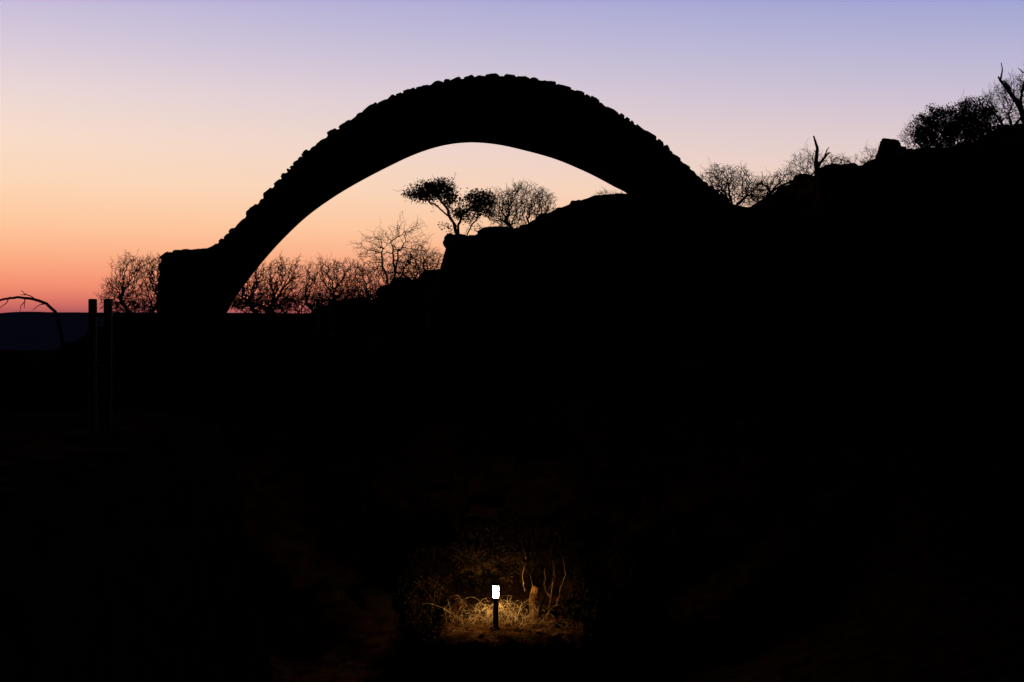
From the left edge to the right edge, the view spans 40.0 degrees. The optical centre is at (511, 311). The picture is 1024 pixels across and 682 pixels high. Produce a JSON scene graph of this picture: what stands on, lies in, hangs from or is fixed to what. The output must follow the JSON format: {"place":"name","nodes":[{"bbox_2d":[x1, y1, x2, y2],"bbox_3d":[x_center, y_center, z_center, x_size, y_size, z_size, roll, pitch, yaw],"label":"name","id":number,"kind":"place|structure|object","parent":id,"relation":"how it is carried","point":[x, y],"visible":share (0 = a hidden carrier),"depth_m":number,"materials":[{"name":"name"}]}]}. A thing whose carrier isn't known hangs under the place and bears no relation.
{"place":"outdoors","nodes":[
{"label":"outdoors","id":0,"kind":"place"},
{"bbox_2d":[0,312,308,350],"bbox_3d":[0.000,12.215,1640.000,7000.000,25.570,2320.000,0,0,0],"label":"distant hills","id":1,"kind":"structure","parent":0,"point":[28,331],"depth_m":1305.22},
{"bbox_2d":[0,126,1023,681],"bbox_3d":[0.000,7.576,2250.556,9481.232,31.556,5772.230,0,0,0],"label":"ground","id":2,"kind":"structure","parent":0,"point":[152,532],"depth_m":31.05,"materials":[{"name":"soil"}]},
{"bbox_2d":[0,290,69,412],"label":"dead arching branch","id":3,"kind":"object","parent":2,"relation":"on","point":[49,306],"visible":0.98,"depth_m":30.99,"materials":[{"name":"black wood"}]},
{"bbox_2d":[88,299,111,431],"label":"timber gate posts","id":4,"kind":"object","parent":2,"relation":"on","point":[93,367],"visible":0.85,"depth_m":13.96,"materials":[{"name":"black wood"}]},
{"bbox_2d":[94,250,160,311],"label":"bare thorn tree","id":5,"kind":"object","parent":2,"relation":"on","point":[120,292],"visible":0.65,"depth_m":49.77,"materials":[{"name":"black plant"}]},
{"bbox_2d":[99,290,156,311],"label":"thorn scrub","id":6,"kind":"object","parent":2,"relation":"on","point":[132,302],"visible":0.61,"depth_m":47.33,"materials":[{"name":"black plant"}]},
{"bbox_2d":[231,249,313,313],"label":"bare thorn tree","id":7,"kind":"object","parent":2,"relation":"on","point":[257,286],"visible":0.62,"depth_m":47.87,"materials":[{"name":"black plant"}]},
{"bbox_2d":[228,285,376,313],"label":"thorn scrub","id":8,"kind":"object","parent":2,"relation":"on","point":[243,305],"visible":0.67,"depth_m":46.28,"materials":[{"name":"black plant"}]},
{"bbox_2d":[301,252,369,309],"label":"bare thorn tree","id":9,"kind":"object","parent":2,"relation":"on","point":[324,280],"visible":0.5,"depth_m":49.85,"materials":[{"name":"black plant"}]},
{"bbox_2d":[339,259,401,298],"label":"bare thorn tree","id":10,"kind":"object","parent":2,"relation":"on","point":[373,285],"visible":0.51,"depth_m":48.83,"materials":[{"name":"black plant"}]},
{"bbox_2d":[352,211,435,278],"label":"bare thorn tree","id":11,"kind":"object","parent":2,"relation":"on","point":[392,253],"visible":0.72,"depth_m":51.87,"materials":[{"name":"black plant"}]},
{"bbox_2d":[384,239,444,281],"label":"bare thorn tree","id":12,"kind":"object","parent":2,"relation":"on","point":[415,269],"visible":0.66,"depth_m":48.83,"materials":[{"name":"black plant"}]},
{"bbox_2d":[380,562,454,655],"bbox_3d":[-1.778,5.638,26.932,1.308,1.917,0.988,0,0,-20],"label":"dark shrub","id":13,"kind":"object","parent":2,"relation":"on","point":[421,586],"visible":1,"depth_m":26.82,"materials":[{"name":"black plant"}]},
{"bbox_2d":[394,176,498,235],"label":"leafy tree","id":14,"kind":"object","parent":2,"relation":"on","point":[433,189],"visible":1,"depth_m":42.88,"materials":[{"name":"black plant"}]},
{"bbox_2d":[156,73,754,313],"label":"stone arch","id":15,"kind":"structure","parent":2,"relation":"on","point":[659,180],"depth_m":37.50,"materials":[{"name":"black stone"}]},
{"bbox_2d":[445,599,467,614],"bbox_3d":[-1.085,5.842,27.590,0.449,0.426,0.486,0,0,0],"label":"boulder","id":16,"kind":"object","parent":2,"relation":"on","point":[454,606],"visible":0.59,"depth_m":27.43,"materials":[{"name":"stone"}]},
{"bbox_2d":[401,539,514,602],"bbox_3d":[-1.118,5.376,28.730,2.410,1.641,1.693,0,0,0],"label":"dark shrub","id":17,"kind":"object","parent":2,"relation":"on","point":[441,561],"visible":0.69,"depth_m":28.38,"materials":[{"name":"black plant"}]},
{"bbox_2d":[335,595,645,681],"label":"dry brush","id":18,"kind":"object","parent":2,"relation":"on","point":[511,613],"visible":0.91,"depth_m":26.50,"materials":[{"name":"brown plant"}]},
{"bbox_2d":[491,583,500,629],"bbox_3d":[-0.300,5.449,26.000,0.200,0.867,0.200,0,0,0],"label":"bollard path lamp","id":19,"kind":"object","parent":2,"relation":"on","point":[495,606],"visible":0.99,"depth_m":25.95,"materials":[{"name":"metal"}]},
{"bbox_2d":[408,611,588,672],"bbox_3d":[-0.195,6.213,26.275,3.604,1.084,1.498,0,0,0],"label":"grass tuft","id":20,"kind":"object","parent":2,"relation":"on","point":[487,629],"visible":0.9,"depth_m":26.20,"materials":[{"name":"brown plant"}]},
{"bbox_2d":[385,592,613,679],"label":"pebbles","id":21,"kind":"object","parent":2,"relation":"on","point":[536,632],"visible":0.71,"depth_m":26.32,"materials":[{"name":"stone"}]},
{"bbox_2d":[445,506,591,622],"bbox_3d":[0.148,4.835,26.948,2.837,2.276,1.507,0,0,0],"label":"bush","id":22,"kind":"object","parent":2,"relation":"on","point":[513,541],"visible":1,"depth_m":26.86,"materials":[{"name":"brown plant"}]},
{"bbox_2d":[485,179,557,228],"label":"bare thorn tree","id":23,"kind":"object","parent":2,"relation":"on","point":[507,208],"visible":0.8,"depth_m":46.78,"materials":[{"name":"black plant"}]},
{"bbox_2d":[484,537,590,592],"bbox_3d":[0.396,5.289,29.015,2.012,1.527,1.653,0,0,-20],"label":"dark shrub","id":24,"kind":"object","parent":2,"relation":"on","point":[527,582],"visible":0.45,"depth_m":28.70,"materials":[{"name":"brown plant"}]},
{"bbox_2d":[548,619,560,627],"bbox_3d":[0.798,5.835,26.294,0.257,0.171,0.259,0,0,0],"label":"boulder","id":25,"kind":"object","parent":2,"relation":"on","point":[555,624],"visible":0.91,"depth_m":26.21,"materials":[{"name":"stone"}]},
{"bbox_2d":[552,575,600,628],"bbox_3d":[1.217,5.553,26.743,0.962,1.207,0.943,0,0,0],"label":"dark shrub","id":26,"kind":"object","parent":2,"relation":"on","point":[578,606],"visible":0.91,"depth_m":26.57,"materials":[{"name":"black plant"}]},
{"bbox_2d":[592,187,617,195],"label":"bare thorn tree","id":27,"kind":"object","parent":2,"relation":"on","point":[605,192],"visible":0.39,"depth_m":43.91,"materials":[{"name":"black plant"}]},
{"bbox_2d":[253,123,1023,614],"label":"rock outcrop","id":28,"kind":"object","parent":2,"relation":"on","point":[637,365],"visible":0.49,"depth_m":34.00,"materials":[{"name":"stone"}]},
{"bbox_2d":[698,158,767,206],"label":"bare thorn tree","id":29,"kind":"object","parent":2,"relation":"on","point":[715,177],"visible":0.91,"depth_m":45.82,"materials":[{"name":"black plant"}]},
{"bbox_2d":[739,165,802,204],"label":"bare thorn tree","id":30,"kind":"object","parent":2,"relation":"on","point":[770,189],"visible":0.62,"depth_m":45.84,"materials":[{"name":"black plant"}]},
{"bbox_2d":[783,138,845,176],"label":"bare thorn tree","id":31,"kind":"object","parent":2,"relation":"on","point":[807,166],"visible":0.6,"depth_m":44.90,"materials":[{"name":"black plant"}]},
{"bbox_2d":[813,136,830,174],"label":"dead tree snag","id":32,"kind":"object","parent":2,"relation":"on","point":[817,164],"visible":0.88,"depth_m":42.48,"materials":[{"name":"black wood"}]},
{"bbox_2d":[828,145,878,165],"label":"bare thorn tree","id":33,"kind":"object","parent":2,"relation":"on","point":[870,155],"visible":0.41,"depth_m":44.93,"materials":[{"name":"black plant"}]},
{"bbox_2d":[898,119,939,148],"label":"bare thorn tree","id":34,"kind":"object","parent":2,"relation":"on","point":[905,141],"visible":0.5,"depth_m":43.97,"materials":[{"name":"black plant"}]},
{"bbox_2d":[907,88,1001,147],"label":"leafy tree","id":35,"kind":"object","parent":2,"relation":"on","point":[973,126],"visible":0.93,"depth_m":43.19,"materials":[{"name":"black plant"}]},
{"bbox_2d":[974,70,1023,133],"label":"bare thorn tree","id":36,"kind":"object","parent":2,"relation":"on","point":[1008,117],"visible":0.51,"depth_m":43.86,"materials":[{"name":"black plant"}]},
{"bbox_2d":[998,62,1023,122],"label":"dead tree snag","id":37,"kind":"object","parent":2,"relation":"on","point":[1014,98],"visible":0.99,"depth_m":41.98,"materials":[{"name":"black wood"}]},
{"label":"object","id":38,"kind":"object","parent":2,"relation":"on","visible":0},
{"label":"courses","id":39,"kind":"object","parent":38,"relation":"attached to","visible":0},
{"bbox_2d":[316,299,333,340],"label":"wall mounted posts","id":40,"kind":"object","parent":39,"relation":"attached to","point":[318,333],"depth_m":35.80,"materials":[{"name":"metal"}]},
{"bbox_3d":[-7.245,0.123,37.690,6.152,0.148,3.520,0,0,0],"label":"coping","id":41,"kind":"object","parent":38,"relation":"on","visible":0},
{"bbox_2d":[112,312,163,317],"bbox_3d":[-9.550,0.079,35.903,1.320,0.142,0.045,0,0,0],"label":"edge rail","id":42,"kind":"object","parent":41,"relation":"attached to","point":[135,313],"visible":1,"depth_m":35.89,"materials":[{"name":"metal"}]},
{"bbox_2d":[0,0,1023,312],"label":"sky","id":43,"kind":"structure","parent":0,"point":[144,126],"materials":[{"name":"purple"}]}
]}

